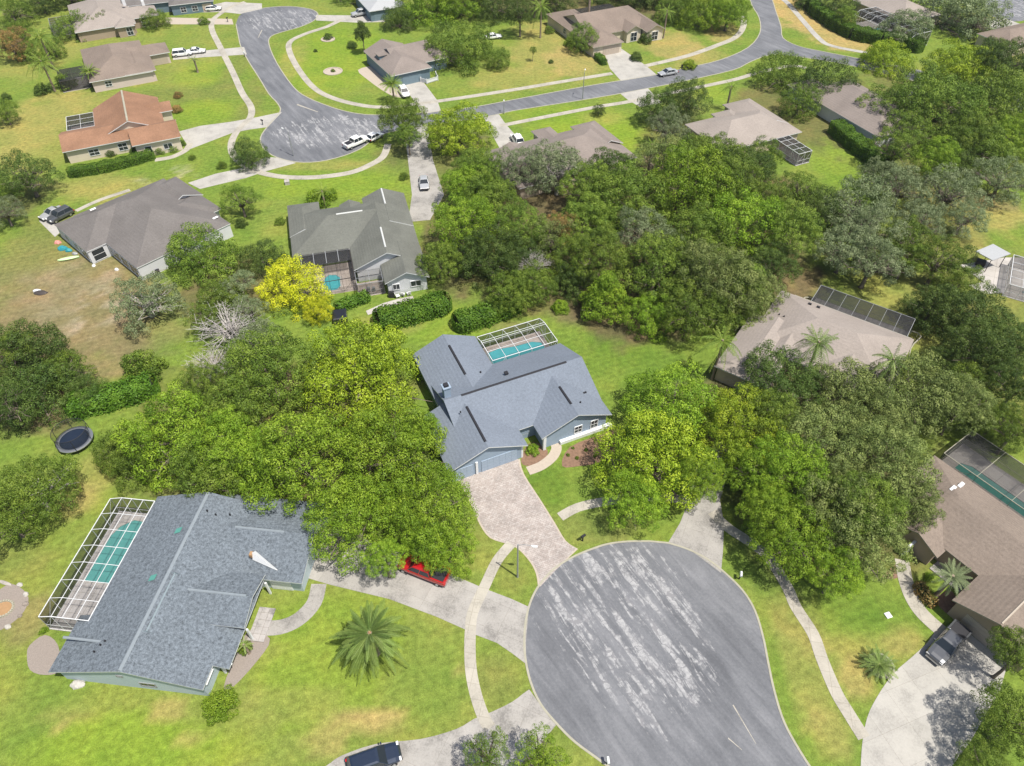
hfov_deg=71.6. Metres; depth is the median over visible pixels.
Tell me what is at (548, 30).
shrub
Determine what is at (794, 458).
tree
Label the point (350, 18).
driveway
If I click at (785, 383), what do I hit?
tree
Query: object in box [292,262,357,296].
swimming pool
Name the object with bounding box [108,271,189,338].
tree
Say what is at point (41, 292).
debris pile
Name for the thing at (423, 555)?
tree
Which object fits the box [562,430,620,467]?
garden bed
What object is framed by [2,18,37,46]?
tree
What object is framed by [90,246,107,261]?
window
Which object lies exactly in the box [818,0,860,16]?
tree
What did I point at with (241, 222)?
shrub
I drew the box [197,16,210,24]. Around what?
shrub
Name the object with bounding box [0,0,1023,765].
ground
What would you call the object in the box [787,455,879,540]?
tree
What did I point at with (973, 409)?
tree
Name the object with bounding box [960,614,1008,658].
garage door
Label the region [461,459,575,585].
driveway
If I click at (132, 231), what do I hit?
hip roofed house
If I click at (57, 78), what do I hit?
shrub
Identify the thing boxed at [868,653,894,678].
stone ring
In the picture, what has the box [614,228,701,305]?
tree
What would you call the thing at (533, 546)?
street lamp
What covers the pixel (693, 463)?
tree
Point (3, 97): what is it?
shrub
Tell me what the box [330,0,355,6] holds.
tree
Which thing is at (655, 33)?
window
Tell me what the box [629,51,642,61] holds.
shrub
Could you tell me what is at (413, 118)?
tree
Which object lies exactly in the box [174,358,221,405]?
tree
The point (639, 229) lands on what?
tree
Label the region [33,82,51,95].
shrub
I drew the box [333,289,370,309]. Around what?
hedge
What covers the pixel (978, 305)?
tree
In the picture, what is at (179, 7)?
grey roofed house
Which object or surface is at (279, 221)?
shrub
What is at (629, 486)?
tree
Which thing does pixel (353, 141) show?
pickup truck
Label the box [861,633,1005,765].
driveway
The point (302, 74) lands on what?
sidewalk
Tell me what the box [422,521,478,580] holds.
tree
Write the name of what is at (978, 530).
weathered brown house
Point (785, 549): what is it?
tree
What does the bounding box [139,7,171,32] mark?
tree
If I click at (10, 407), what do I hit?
tree
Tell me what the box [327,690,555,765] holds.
driveway
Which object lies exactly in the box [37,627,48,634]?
shrub
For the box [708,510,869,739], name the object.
sidewalk
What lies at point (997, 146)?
tree
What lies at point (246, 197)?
tree
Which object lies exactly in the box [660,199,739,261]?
tree
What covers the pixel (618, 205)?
tree
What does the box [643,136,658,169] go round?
palm tree
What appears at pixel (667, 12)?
palm tree
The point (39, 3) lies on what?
tree
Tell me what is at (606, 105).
sidewalk
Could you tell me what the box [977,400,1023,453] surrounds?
tree
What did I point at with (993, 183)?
tree
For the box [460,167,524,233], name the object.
tree
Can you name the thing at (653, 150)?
tree
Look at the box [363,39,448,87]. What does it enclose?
blue garage house
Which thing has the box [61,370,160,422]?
hedge
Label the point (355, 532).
tree
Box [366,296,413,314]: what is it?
path
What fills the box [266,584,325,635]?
sidewalk
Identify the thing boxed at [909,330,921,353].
white railing
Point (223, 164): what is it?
shrub
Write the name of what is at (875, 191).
tree
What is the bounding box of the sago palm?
[858,645,898,684]
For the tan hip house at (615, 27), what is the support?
on the ground
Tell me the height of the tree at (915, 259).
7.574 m
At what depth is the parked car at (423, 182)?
137.52 m
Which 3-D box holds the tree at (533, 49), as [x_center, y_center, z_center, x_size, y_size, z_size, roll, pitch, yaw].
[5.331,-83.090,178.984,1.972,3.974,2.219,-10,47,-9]
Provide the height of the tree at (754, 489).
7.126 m
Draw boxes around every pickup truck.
[342,134,367,149]
[351,8,365,17]
[397,553,451,586]
[925,619,971,666]
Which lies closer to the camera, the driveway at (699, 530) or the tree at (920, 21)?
the driveway at (699, 530)
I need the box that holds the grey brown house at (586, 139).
[485,120,635,198]
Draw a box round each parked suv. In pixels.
[45,204,74,223]
[171,48,192,57]
[345,741,402,765]
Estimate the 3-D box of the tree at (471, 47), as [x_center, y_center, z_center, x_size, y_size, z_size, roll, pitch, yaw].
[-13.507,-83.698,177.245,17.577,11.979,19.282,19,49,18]
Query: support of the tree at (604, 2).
on the ground
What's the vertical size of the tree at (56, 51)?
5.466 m
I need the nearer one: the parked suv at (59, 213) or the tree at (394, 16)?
the parked suv at (59, 213)
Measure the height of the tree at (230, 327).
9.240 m
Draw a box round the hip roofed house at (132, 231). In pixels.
[54,177,232,280]
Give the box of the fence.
[420,71,437,83]
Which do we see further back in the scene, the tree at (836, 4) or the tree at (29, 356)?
the tree at (836, 4)
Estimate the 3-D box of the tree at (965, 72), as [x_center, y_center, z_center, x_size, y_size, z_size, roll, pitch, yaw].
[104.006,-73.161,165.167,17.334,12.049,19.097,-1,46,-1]
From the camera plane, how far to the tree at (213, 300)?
109.50 m
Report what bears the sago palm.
on the ground
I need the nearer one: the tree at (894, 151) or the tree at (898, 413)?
the tree at (898, 413)
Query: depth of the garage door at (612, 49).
182.74 m
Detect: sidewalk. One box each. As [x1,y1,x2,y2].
[75,189,129,211]
[155,143,192,161]
[209,1,390,179]
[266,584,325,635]
[286,19,612,108]
[464,541,514,730]
[499,65,804,126]
[526,443,561,474]
[557,494,689,519]
[644,18,746,66]
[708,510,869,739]
[782,0,865,52]
[895,558,945,635]
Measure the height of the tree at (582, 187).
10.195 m
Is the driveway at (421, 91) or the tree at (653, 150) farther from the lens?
the driveway at (421, 91)
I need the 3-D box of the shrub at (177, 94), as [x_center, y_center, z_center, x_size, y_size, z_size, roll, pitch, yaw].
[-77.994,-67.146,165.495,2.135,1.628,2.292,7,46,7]
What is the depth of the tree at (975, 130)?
141.26 m
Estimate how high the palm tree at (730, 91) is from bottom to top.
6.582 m
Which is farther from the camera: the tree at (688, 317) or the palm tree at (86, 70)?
the palm tree at (86, 70)
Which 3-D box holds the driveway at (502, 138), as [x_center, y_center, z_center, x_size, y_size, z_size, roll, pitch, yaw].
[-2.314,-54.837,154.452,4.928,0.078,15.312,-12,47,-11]
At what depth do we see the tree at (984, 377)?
94.02 m
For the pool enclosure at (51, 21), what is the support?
on the patio
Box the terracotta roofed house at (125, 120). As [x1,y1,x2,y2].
[58,90,182,163]
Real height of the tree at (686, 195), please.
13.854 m
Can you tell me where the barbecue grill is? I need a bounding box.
[388,291,394,297]
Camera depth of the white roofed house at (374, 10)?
199.41 m
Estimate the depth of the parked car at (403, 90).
165.36 m
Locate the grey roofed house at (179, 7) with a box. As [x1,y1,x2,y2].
[120,0,214,15]
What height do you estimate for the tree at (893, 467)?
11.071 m
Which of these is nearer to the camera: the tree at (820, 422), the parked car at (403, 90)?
the tree at (820, 422)
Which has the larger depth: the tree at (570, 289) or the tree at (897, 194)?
the tree at (897, 194)
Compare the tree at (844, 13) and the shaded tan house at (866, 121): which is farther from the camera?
the tree at (844, 13)
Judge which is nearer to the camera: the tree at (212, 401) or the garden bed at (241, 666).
the garden bed at (241, 666)
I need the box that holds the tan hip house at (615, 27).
[547,5,664,57]
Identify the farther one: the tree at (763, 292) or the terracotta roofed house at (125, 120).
the terracotta roofed house at (125, 120)
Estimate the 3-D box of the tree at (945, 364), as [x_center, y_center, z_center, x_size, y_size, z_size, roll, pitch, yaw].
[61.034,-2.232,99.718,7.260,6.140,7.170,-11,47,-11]
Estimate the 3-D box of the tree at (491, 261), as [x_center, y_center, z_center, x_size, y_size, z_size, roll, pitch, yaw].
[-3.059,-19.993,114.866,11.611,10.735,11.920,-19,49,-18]
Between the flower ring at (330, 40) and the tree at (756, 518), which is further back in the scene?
the flower ring at (330, 40)
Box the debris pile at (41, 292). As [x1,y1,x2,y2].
[33,290,47,294]
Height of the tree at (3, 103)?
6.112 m
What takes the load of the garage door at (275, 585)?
in the slate roofed house at (191, 579)
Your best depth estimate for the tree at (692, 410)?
91.06 m
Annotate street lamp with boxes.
[516,544,537,577]
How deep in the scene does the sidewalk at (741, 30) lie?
185.64 m
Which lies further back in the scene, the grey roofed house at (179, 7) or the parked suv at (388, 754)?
the grey roofed house at (179, 7)
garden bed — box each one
[0,584,27,629]
[27,635,59,674]
[224,630,269,690]
[358,66,401,97]
[521,442,547,465]
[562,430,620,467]
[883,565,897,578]
[936,590,955,612]
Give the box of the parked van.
[510,133,523,142]
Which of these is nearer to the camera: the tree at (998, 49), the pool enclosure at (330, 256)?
the pool enclosure at (330, 256)
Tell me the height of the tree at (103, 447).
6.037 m
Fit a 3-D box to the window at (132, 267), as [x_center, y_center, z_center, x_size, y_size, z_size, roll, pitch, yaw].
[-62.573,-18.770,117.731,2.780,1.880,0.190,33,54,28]
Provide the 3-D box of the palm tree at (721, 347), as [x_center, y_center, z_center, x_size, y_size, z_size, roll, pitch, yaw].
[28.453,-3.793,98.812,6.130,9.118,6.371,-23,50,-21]
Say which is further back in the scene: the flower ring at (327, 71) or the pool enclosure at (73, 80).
the flower ring at (327, 71)
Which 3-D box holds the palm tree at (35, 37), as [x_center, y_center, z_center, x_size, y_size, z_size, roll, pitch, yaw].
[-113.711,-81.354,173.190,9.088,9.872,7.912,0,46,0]
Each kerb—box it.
[236,24,1005,162]
[246,0,1007,114]
[523,540,810,765]
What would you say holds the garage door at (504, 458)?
in the blue roofed house at (488, 413)
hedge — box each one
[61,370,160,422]
[65,148,155,177]
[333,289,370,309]
[372,290,452,331]
[451,292,521,333]
[594,52,607,65]
[803,0,927,53]
[827,118,891,171]
[912,580,938,608]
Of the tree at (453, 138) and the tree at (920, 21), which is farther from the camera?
the tree at (920, 21)
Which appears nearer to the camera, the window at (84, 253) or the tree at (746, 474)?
the tree at (746, 474)
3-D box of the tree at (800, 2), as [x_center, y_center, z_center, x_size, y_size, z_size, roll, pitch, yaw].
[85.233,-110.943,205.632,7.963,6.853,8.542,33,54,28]
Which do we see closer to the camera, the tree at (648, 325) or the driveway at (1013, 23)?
the tree at (648, 325)
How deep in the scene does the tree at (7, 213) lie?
126.82 m
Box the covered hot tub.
[332,308,347,324]
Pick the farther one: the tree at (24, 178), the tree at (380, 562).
the tree at (24, 178)
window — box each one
[79,247,90,260]
[88,148,100,156]
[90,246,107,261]
[104,80,112,86]
[109,246,122,262]
[117,142,128,150]
[119,255,130,269]
[126,27,133,35]
[128,262,139,275]
[138,682,157,687]
[163,142,173,148]
[180,7,186,12]
[191,5,197,11]
[392,283,399,290]
[410,279,421,286]
[574,425,582,433]
[590,419,598,428]
[630,32,636,41]
[651,31,657,40]
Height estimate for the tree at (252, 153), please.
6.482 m
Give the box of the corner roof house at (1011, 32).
[975,23,1023,55]
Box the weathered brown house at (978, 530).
[885,455,1023,671]
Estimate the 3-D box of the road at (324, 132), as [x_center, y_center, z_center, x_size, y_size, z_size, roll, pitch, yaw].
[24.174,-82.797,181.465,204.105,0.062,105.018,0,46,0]
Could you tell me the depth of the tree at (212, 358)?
100.66 m
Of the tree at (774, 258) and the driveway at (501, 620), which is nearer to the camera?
the driveway at (501, 620)
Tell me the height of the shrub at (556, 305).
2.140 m
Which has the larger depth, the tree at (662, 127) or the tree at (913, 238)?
the tree at (662, 127)
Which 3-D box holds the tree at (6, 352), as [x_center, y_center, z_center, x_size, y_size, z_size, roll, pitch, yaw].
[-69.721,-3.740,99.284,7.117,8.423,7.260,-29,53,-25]
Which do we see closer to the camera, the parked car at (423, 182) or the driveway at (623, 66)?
the parked car at (423, 182)
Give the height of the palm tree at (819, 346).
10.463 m
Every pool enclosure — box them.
[38,497,154,630]
[48,15,73,35]
[57,66,90,91]
[66,112,94,130]
[288,248,356,298]
[354,268,384,294]
[477,318,557,363]
[575,4,613,12]
[774,136,812,165]
[811,285,914,336]
[853,7,931,44]
[940,431,1023,517]
[1003,255,1023,300]
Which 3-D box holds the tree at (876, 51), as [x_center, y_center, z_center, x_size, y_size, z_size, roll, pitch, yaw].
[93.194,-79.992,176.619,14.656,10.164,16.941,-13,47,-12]
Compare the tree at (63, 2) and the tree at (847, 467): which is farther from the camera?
the tree at (63, 2)
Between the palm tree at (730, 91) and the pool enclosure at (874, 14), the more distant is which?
the pool enclosure at (874, 14)
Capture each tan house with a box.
[685,98,801,152]
[787,78,926,146]
[853,0,940,26]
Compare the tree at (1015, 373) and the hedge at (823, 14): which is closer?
the tree at (1015, 373)
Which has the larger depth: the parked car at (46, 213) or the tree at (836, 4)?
the tree at (836, 4)
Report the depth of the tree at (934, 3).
191.78 m
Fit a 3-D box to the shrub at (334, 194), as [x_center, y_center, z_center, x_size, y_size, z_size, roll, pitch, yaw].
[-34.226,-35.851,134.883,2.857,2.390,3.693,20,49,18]
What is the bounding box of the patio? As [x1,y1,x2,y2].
[356,279,385,295]
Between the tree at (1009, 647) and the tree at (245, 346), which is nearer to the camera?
the tree at (1009, 647)
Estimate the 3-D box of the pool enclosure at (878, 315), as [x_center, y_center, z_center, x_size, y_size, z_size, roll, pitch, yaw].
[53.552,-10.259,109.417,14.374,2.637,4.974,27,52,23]
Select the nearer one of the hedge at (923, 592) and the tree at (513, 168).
the hedge at (923, 592)
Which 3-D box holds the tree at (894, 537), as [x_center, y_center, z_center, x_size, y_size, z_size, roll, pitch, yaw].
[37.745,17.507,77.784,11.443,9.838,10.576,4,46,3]
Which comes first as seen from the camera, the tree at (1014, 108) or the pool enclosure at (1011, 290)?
the pool enclosure at (1011, 290)
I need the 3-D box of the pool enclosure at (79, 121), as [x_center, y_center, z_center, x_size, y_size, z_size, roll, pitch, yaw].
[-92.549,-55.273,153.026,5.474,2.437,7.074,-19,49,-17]
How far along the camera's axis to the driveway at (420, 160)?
140.00 m
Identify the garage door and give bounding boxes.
[151,54,168,65]
[202,3,212,11]
[269,581,293,590]
[374,11,388,20]
[402,72,420,84]
[454,464,472,480]
[481,449,516,471]
[603,44,619,55]
[723,372,752,393]
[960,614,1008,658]
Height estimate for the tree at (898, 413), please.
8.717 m
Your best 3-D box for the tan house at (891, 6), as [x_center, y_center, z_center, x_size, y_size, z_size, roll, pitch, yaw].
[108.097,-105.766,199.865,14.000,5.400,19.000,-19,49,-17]
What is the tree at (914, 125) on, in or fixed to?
on the ground
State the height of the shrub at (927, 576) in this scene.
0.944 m
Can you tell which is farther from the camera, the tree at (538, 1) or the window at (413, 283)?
the tree at (538, 1)
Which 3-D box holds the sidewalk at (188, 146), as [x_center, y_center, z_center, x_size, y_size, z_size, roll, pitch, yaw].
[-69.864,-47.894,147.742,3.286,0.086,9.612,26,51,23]
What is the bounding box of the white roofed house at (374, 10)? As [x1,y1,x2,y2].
[356,0,403,21]
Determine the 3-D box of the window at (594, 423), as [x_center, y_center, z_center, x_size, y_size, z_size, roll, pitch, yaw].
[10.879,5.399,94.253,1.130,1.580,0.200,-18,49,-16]
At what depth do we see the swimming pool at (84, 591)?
81.06 m
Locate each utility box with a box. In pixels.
[284,179,289,184]
[884,612,892,618]
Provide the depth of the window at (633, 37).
188.29 m
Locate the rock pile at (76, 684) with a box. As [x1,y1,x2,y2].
[70,680,84,689]
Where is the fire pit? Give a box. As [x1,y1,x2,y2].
[0,599,14,617]
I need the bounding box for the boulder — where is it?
[4,624,10,629]
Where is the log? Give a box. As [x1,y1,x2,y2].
[0,580,11,585]
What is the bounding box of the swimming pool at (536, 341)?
[486,332,546,359]
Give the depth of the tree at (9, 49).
176.34 m
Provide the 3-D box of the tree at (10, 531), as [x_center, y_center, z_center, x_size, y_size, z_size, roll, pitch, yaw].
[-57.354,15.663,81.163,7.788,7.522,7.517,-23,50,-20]
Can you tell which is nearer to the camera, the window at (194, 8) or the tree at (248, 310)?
the tree at (248, 310)
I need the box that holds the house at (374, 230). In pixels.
[287,188,428,293]
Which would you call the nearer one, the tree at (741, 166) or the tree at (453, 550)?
the tree at (453, 550)
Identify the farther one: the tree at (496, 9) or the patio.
the tree at (496, 9)
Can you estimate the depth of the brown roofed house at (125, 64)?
170.78 m
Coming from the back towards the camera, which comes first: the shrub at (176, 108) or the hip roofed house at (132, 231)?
the shrub at (176, 108)
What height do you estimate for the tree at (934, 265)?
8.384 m
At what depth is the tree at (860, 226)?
114.59 m
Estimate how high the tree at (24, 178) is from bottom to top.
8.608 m
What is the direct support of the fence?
on the ground
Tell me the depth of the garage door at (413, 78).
170.40 m
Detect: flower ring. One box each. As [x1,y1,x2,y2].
[321,37,334,41]
[323,67,342,75]
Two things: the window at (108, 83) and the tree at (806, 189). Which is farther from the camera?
the window at (108, 83)
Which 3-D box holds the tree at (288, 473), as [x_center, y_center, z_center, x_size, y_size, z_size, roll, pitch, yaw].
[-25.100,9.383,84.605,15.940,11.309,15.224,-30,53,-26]
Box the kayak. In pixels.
[57,256,78,260]
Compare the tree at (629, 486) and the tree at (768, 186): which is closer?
the tree at (629, 486)
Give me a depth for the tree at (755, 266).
106.83 m
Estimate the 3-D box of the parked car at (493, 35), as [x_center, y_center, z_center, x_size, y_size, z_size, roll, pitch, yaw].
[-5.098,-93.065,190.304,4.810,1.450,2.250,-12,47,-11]
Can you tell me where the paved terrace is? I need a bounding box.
[960,257,1023,293]
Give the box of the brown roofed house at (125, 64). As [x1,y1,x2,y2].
[80,40,170,92]
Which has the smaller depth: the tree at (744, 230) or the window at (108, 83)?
the tree at (744, 230)
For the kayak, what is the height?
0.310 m
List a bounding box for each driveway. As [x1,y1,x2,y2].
[39,220,58,236]
[166,18,232,23]
[173,47,246,59]
[179,112,280,148]
[189,157,294,188]
[209,2,261,13]
[309,531,527,662]
[316,15,383,22]
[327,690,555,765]
[405,82,439,112]
[405,126,443,221]
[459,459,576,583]
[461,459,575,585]
[485,114,513,147]
[605,49,654,80]
[621,89,661,106]
[669,442,727,572]
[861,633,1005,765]
[991,18,1018,28]
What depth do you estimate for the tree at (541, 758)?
62.57 m
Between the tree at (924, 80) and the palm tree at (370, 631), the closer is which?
the palm tree at (370, 631)
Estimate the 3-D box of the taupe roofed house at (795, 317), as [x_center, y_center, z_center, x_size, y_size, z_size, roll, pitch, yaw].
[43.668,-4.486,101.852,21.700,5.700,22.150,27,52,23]
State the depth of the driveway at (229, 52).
183.83 m
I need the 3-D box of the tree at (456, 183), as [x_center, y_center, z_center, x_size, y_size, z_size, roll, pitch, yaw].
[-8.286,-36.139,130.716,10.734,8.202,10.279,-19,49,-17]
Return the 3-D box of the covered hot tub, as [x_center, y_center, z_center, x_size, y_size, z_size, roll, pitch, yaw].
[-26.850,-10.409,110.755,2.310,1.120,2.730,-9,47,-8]
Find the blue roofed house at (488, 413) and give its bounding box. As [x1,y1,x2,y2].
[413,334,611,480]
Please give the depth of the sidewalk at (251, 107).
154.17 m
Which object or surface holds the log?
on the ground
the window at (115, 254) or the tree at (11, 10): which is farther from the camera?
the tree at (11, 10)
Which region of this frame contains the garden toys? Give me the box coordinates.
[57,245,67,250]
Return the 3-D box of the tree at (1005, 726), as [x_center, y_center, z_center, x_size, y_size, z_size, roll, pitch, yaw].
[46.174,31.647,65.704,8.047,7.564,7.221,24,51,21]
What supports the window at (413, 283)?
in the house at (374, 230)
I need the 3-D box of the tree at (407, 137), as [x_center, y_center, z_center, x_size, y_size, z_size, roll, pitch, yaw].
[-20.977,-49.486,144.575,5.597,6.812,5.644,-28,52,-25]
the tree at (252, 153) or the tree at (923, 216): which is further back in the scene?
the tree at (252, 153)
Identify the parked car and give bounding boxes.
[38,205,60,220]
[187,47,205,54]
[205,4,221,11]
[367,131,383,141]
[398,84,409,97]
[418,175,429,189]
[488,32,501,39]
[657,67,678,76]
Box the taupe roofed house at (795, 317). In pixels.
[714,291,913,402]
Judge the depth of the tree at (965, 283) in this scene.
111.81 m
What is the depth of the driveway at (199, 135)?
154.83 m
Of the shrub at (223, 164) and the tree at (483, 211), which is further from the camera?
the shrub at (223, 164)
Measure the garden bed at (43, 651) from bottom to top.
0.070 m
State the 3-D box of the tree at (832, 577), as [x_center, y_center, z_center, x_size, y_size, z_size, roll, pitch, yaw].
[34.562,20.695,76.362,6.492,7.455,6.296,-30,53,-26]
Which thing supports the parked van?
on the driveway at (502, 138)
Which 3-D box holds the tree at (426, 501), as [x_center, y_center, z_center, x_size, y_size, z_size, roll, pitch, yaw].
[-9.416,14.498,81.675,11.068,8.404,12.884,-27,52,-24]
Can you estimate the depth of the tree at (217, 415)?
84.97 m
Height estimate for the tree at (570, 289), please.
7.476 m
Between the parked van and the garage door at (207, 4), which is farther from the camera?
the garage door at (207, 4)
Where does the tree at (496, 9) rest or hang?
on the ground
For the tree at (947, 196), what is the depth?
127.51 m
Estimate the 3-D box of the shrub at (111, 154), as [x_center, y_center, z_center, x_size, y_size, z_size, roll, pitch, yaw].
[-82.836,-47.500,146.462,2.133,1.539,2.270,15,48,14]
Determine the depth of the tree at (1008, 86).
161.26 m
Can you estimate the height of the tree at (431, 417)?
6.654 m
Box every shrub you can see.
[1,91,11,100]
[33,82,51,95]
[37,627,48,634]
[53,73,68,90]
[104,150,115,156]
[119,349,168,382]
[154,148,164,153]
[168,146,178,152]
[172,105,183,112]
[173,91,183,98]
[188,154,195,160]
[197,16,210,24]
[199,683,240,725]
[216,160,227,169]
[234,218,248,228]
[237,641,252,655]
[274,217,285,225]
[304,188,330,207]
[323,33,332,39]
[327,187,337,200]
[337,322,352,335]
[346,40,357,48]
[398,172,409,180]
[525,443,539,456]
[545,25,554,33]
[550,299,570,314]
[563,36,575,46]
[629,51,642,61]
[637,33,652,43]
[924,572,934,581]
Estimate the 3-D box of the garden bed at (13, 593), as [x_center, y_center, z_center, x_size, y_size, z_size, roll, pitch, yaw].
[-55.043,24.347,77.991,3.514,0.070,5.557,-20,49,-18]
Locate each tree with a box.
[0,0,40,25]
[0,25,32,61]
[0,98,21,124]
[0,147,66,197]
[0,176,28,198]
[0,195,28,227]
[0,317,78,399]
[0,330,37,376]
[0,361,84,438]
[0,375,37,428]
[0,453,83,534]
[0,486,50,547]
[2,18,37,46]
[13,40,49,64]
[21,0,58,17]
[24,53,64,91]
[25,25,64,69]
[30,348,98,392]
[40,36,67,60]
[48,10,87,42]
[49,0,82,10]
[56,371,109,418]
[77,63,97,79]
[82,9,103,19]
[88,428,147,480]
[107,379,242,494]
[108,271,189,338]
[108,429,184,496]
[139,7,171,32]
[154,221,244,289]
[166,429,264,497]
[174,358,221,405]
[177,338,232,382]
[179,286,272,360]
[179,403,264,487]
[183,302,223,333]
[187,55,198,72]
[195,276,248,317]
[197,370,298,445]
[210,423,293,501]
[214,324,322,408]
[218,183,263,217]
[218,269,257,300]
[223,324,268,359]
[229,135,270,171]
[229,294,269,329]
[231,316,291,364]
[236,238,287,278]
[237,635,253,654]
[240,406,370,522]
[254,253,332,322]
[291,316,432,443]
[300,469,402,576]
[302,293,333,327]
[312,182,332,207]
[329,599,412,684]
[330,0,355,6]
[333,395,448,507]
[353,20,370,53]
[358,538,409,578]
[376,96,427,143]
[377,459,478,566]
[379,3,417,34]
[379,73,405,98]
[390,0,461,28]
[396,121,421,154]
[399,409,442,453]
[400,515,454,565]
[415,241,466,283]
[421,100,498,163]
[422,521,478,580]
[423,18,494,76]
[427,193,498,253]
[433,0,488,21]
[439,161,494,206]
[448,227,492,276]
[450,146,505,187]
[456,221,525,291]
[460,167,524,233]
[461,725,510,765]
[470,0,517,25]
[483,46,509,72]
[485,270,533,314]
[488,199,549,254]
[490,144,547,186]
[493,236,543,278]
[504,0,533,36]
[504,258,558,305]
[506,721,572,765]
[515,244,552,280]
[517,0,548,17]
[520,138,594,195]
[520,213,580,261]
[529,0,551,37]
[529,46,536,53]
[539,0,578,12]
[543,233,595,287]
[545,210,579,249]
[548,259,598,306]
[551,191,621,244]
[555,158,619,212]
[566,21,598,53]
[570,222,631,283]
[578,270,632,324]
[581,159,676,234]
[584,146,642,194]
[585,0,620,6]
[588,0,592,11]
[589,408,727,522]
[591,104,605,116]
[601,466,669,532]
[610,205,684,265]
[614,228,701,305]
[618,359,727,458]
[619,0,658,12]
[620,291,677,342]
[622,133,699,188]
[635,86,679,128]
[643,0,673,10]
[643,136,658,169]
[643,139,744,222]
[645,103,690,143]
[652,0,689,25]
[652,233,703,280]
[652,271,728,342]
[658,4,675,38]
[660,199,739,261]
[662,76,713,123]
[673,0,728,32]
[673,237,765,317]
[674,446,730,502]
[681,131,746,170]
[692,142,765,205]
[694,323,741,379]
[696,382,788,470]
[698,294,759,340]
[701,185,790,261]
[702,0,752,30]
[706,252,773,312]
[719,436,792,493]
[721,267,790,328]
[723,81,737,102]
[723,144,776,189]
[732,339,825,417]
[733,388,802,448]
[734,481,800,545]
[740,176,796,216]
[741,429,830,511]
[742,134,785,180]
[743,477,788,518]
[746,494,838,583]
[748,49,812,94]
[750,198,825,262]
[752,241,804,283]
[765,400,871,492]
[776,82,823,123]
[776,170,828,204]
[786,55,861,98]
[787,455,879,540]
[788,184,849,238]
[792,0,816,10]
[792,323,838,383]
[793,357,892,435]
[804,498,917,585]
[808,544,866,600]
[812,224,876,276]
[813,470,912,542]
[816,173,903,239]
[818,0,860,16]
[830,229,914,288]
[831,201,909,263]
[832,4,859,26]
[832,382,923,455]
[835,418,942,515]
[854,82,929,114]
[855,37,918,79]
[855,155,907,190]
[861,348,967,439]
[866,126,924,171]
[869,465,946,534]
[870,343,911,386]
[872,8,934,52]
[872,214,940,271]
[876,161,932,212]
[880,108,935,146]
[880,239,932,278]
[886,70,989,144]
[892,59,962,105]
[892,198,947,242]
[898,284,964,338]
[901,162,993,215]
[907,233,979,285]
[908,133,963,182]
[909,0,1007,40]
[910,283,1011,352]
[919,37,1001,93]
[920,345,975,387]
[921,142,981,182]
[923,372,998,435]
[928,258,990,302]
[930,558,972,596]
[933,108,1003,159]
[937,116,1019,175]
[939,0,1012,35]
[940,199,992,239]
[940,315,1023,378]
[945,64,1023,134]
[948,361,1023,421]
[955,736,1013,765]
[964,155,1023,206]
[964,406,1021,444]
[969,676,1023,761]
[971,312,1023,369]
[973,35,1023,80]
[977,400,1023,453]
[985,67,1023,107]
[985,625,1023,681]
[986,357,1023,407]
[989,111,1023,159]
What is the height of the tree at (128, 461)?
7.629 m
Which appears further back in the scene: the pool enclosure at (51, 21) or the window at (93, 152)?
the pool enclosure at (51, 21)
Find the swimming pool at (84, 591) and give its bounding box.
[49,511,146,631]
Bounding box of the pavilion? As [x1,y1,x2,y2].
[970,244,1010,271]
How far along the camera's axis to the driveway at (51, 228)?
128.65 m
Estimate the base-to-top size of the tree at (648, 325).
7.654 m
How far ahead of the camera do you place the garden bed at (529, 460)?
92.23 m
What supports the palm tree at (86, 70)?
on the ground
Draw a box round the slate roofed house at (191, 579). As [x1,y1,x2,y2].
[48,492,327,695]
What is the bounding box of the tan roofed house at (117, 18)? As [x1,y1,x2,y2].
[67,0,157,42]
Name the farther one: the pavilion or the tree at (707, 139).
the tree at (707, 139)
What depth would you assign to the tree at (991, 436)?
91.73 m
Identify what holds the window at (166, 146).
in the terracotta roofed house at (125, 120)
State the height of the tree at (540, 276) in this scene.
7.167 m
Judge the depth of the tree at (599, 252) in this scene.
110.35 m
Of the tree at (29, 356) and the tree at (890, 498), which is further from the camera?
the tree at (29, 356)
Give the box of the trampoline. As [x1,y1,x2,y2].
[50,418,93,454]
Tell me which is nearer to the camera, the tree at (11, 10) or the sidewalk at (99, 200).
the sidewalk at (99, 200)
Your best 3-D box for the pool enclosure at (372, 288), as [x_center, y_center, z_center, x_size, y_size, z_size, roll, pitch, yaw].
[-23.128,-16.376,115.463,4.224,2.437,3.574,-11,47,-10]
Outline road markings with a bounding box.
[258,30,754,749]
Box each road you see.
[236,0,1023,161]
[526,542,807,765]
[985,0,1023,20]
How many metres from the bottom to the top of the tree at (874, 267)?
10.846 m
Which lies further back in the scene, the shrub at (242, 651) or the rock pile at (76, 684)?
the shrub at (242, 651)

